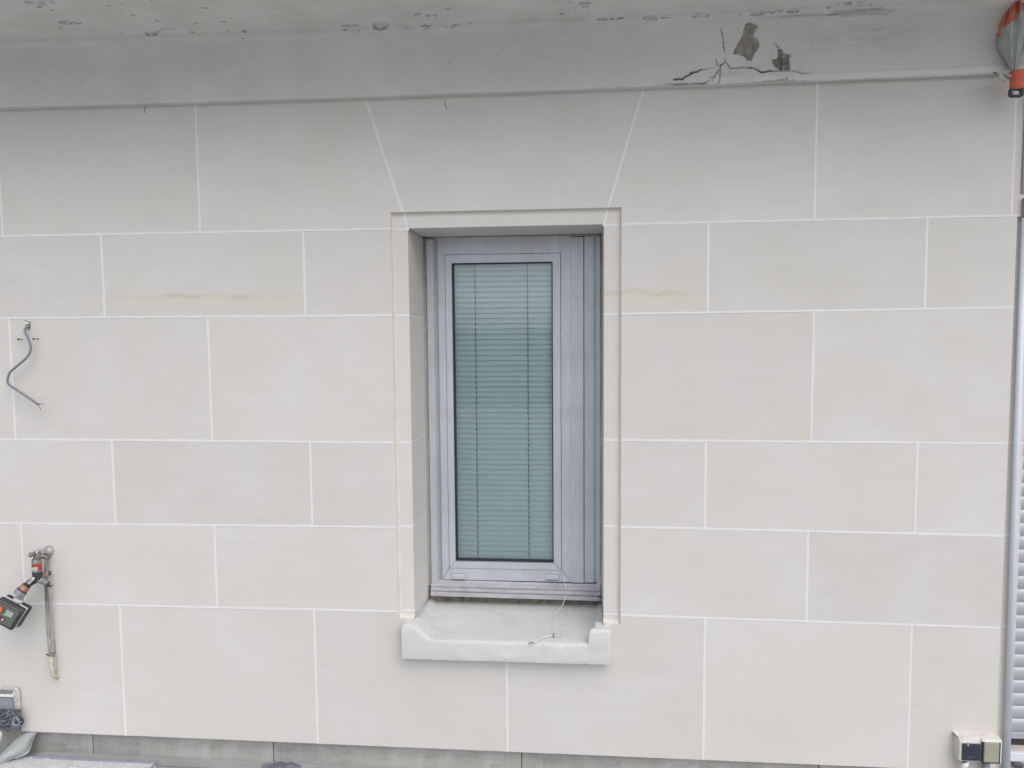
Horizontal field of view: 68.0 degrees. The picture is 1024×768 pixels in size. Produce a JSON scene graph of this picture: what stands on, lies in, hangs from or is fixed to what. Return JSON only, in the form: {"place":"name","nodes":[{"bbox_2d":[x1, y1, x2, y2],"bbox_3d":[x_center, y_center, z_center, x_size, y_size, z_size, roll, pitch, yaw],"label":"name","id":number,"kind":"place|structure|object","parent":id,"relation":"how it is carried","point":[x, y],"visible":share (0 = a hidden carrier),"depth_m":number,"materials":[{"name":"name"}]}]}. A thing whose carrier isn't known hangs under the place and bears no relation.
{"place":"outdoors","nodes":[
{"label":"outdoors","id":0,"kind":"place"},
{"bbox_2d":[156,765,199,767],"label":"terrace floor","id":1,"kind":"structure","parent":0,"point":[174,767],"depth_m":2.54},
{"bbox_2d":[0,755,156,767],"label":"loose board","id":2,"kind":"object","parent":1,"relation":"on","point":[26,761],"visible":1,"depth_m":2.54,"materials":[{"name":"white plastic"}]},
{"bbox_2d":[262,761,301,767],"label":"plastic heap","id":3,"kind":"object","parent":1,"relation":"on","point":[278,764],"visible":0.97,"depth_m":2.53,"materials":[{"name":"plastic"}]},
{"bbox_2d":[0,730,879,767],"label":"plinth","id":4,"kind":"structure","parent":1,"relation":"on","point":[191,752],"depth_m":2.55,"materials":[{"name":"concrete"}]},
{"bbox_2d":[0,75,1023,767],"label":"stone wall","id":5,"kind":"structure","parent":1,"relation":"on","point":[214,471],"depth_m":2.37,"materials":[{"name":"stone"}]},
{"bbox_2d":[0,686,21,709],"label":"outlet box","id":6,"kind":"object","parent":5,"relation":"attached to","point":[10,698],"visible":1,"depth_m":2.58,"materials":[{"name":"plastic"}]},
{"bbox_2d":[0,710,23,730],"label":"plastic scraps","id":7,"kind":"object","parent":6,"relation":"hanging from","point":[10,720],"visible":1,"depth_m":2.58,"materials":[{"name":"plastic"}]},
{"bbox_2d":[0,732,36,763],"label":"flashing strip","id":8,"kind":"object","parent":5,"relation":"attached to","point":[20,746],"visible":1,"depth_m":2.57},
{"bbox_2d":[6,320,44,409],"bbox_3d":[-1.578,-0.064,2.490,0.142,0.294,0.061,1,4,13],"label":"electric cable","id":9,"kind":"object","parent":5,"relation":"attached to","point":[26,323],"visible":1,"depth_m":2.47,"materials":[{"name":"grey plastic"}]},
{"bbox_2d":[27,545,53,559],"bbox_3d":[-1.555,0.561,2.505,0.037,0.039,0.092,0,4,5],"label":"garden tap","id":10,"kind":"object","parent":5,"relation":"attached to","point":[47,550],"visible":1,"depth_m":2.50,"materials":[{"name":"silver metal"}]},
{"bbox_2d":[13,559,52,597],"bbox_3d":[-1.568,0.636,2.488,0.116,0.124,0.038,-2,5,-20],"label":"hose splitter","id":11,"kind":"object","parent":10,"relation":"attached to","point":[21,590],"visible":1,"depth_m":2.48,"materials":[{"name":"grey plastic"}]},
{"bbox_2d":[0,594,31,629],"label":"watering timer","id":12,"kind":"object","parent":11,"relation":"hanging from","point":[15,611],"visible":0.99,"depth_m":2.45,"materials":[{"name":"grey plastic"}]},
{"bbox_2d":[42,556,58,679],"bbox_3d":[-1.548,0.788,2.547,0.031,0.442,0.062,-1,4,-2],"label":"water pipe","id":13,"kind":"object","parent":5,"relation":"attached to","point":[51,654],"visible":0.99,"depth_m":2.54,"materials":[{"name":"grey metal"}]},
{"bbox_2d":[401,234,610,664],"bbox_3d":[-0.012,0.184,2.510,0.661,1.366,0.342,0,4,5],"label":"window","id":14,"kind":"structure","parent":5,"relation":"attached to","point":[491,609],"depth_m":2.61,"materials":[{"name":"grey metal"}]},
{"bbox_2d":[454,263,552,558],"bbox_3d":[-0.026,0.102,2.662,0.348,1.040,0.016,0,4,5],"label":"venetian blind","id":15,"kind":"object","parent":14,"relation":"hanging from","point":[503,330],"visible":0.95,"depth_m":2.66,"materials":[{"name":"white plastic"}]},
{"bbox_2d":[528,574,566,643],"bbox_3d":[0.140,0.731,2.494,0.063,0.137,0.319,1,5,23],"label":"loose wire","id":16,"kind":"object","parent":14,"relation":"hanging from","point":[552,625],"visible":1,"depth_m":2.42,"materials":[{"name":"white plastic"}]},
{"bbox_2d":[0,0,1023,109],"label":"cornice","id":17,"kind":"structure","parent":5,"relation":"attached to","point":[58,54],"depth_m":2.21,"materials":[{"name":"paint"}]},
{"bbox_2d":[990,0,1023,97],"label":"tarpaulin bundle","id":18,"kind":"object","parent":17,"relation":"hanging from","point":[1010,37],"visible":0.98,"depth_m":2.09,"materials":[{"name":"plastic"}]},
{"bbox_2d":[953,731,1001,767],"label":"socket box","id":19,"kind":"object","parent":5,"relation":"attached to","point":[985,748],"visible":1,"depth_m":2.28,"materials":[{"name":"beige paint"}]},
{"bbox_2d":[1003,198,1023,767],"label":"pvc pipe","id":20,"kind":"object","parent":5,"relation":"attached to","point":[1013,539],"visible":1,"depth_m":2.25,"materials":[{"name":"grey plastic"}]},
{"bbox_2d":[1010,738,1023,767],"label":"window","id":21,"kind":"structure","parent":5,"relation":"attached to","point":[1017,750],"depth_m":2.34,"materials":[{"name":"beige paint"}]},
{"bbox_2d":[1011,444,1023,738],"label":"roller shutter","id":22,"kind":"object","parent":21,"relation":"attached to","point":[1017,729],"depth_m":2.38,"materials":[{"name":"white plastic"}]},
{"bbox_2d":[1012,761,1023,767],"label":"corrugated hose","id":23,"kind":"object","parent":21,"relation":"attached to","point":[1017,765],"visible":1,"depth_m":2.32,"materials":[{"name":"grey plastic"}]},
{"bbox_2d":[1021,125,1023,192],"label":"vertical trim","id":24,"kind":"structure","parent":5,"relation":"attached to","point":[1022,182],"depth_m":2.18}
]}

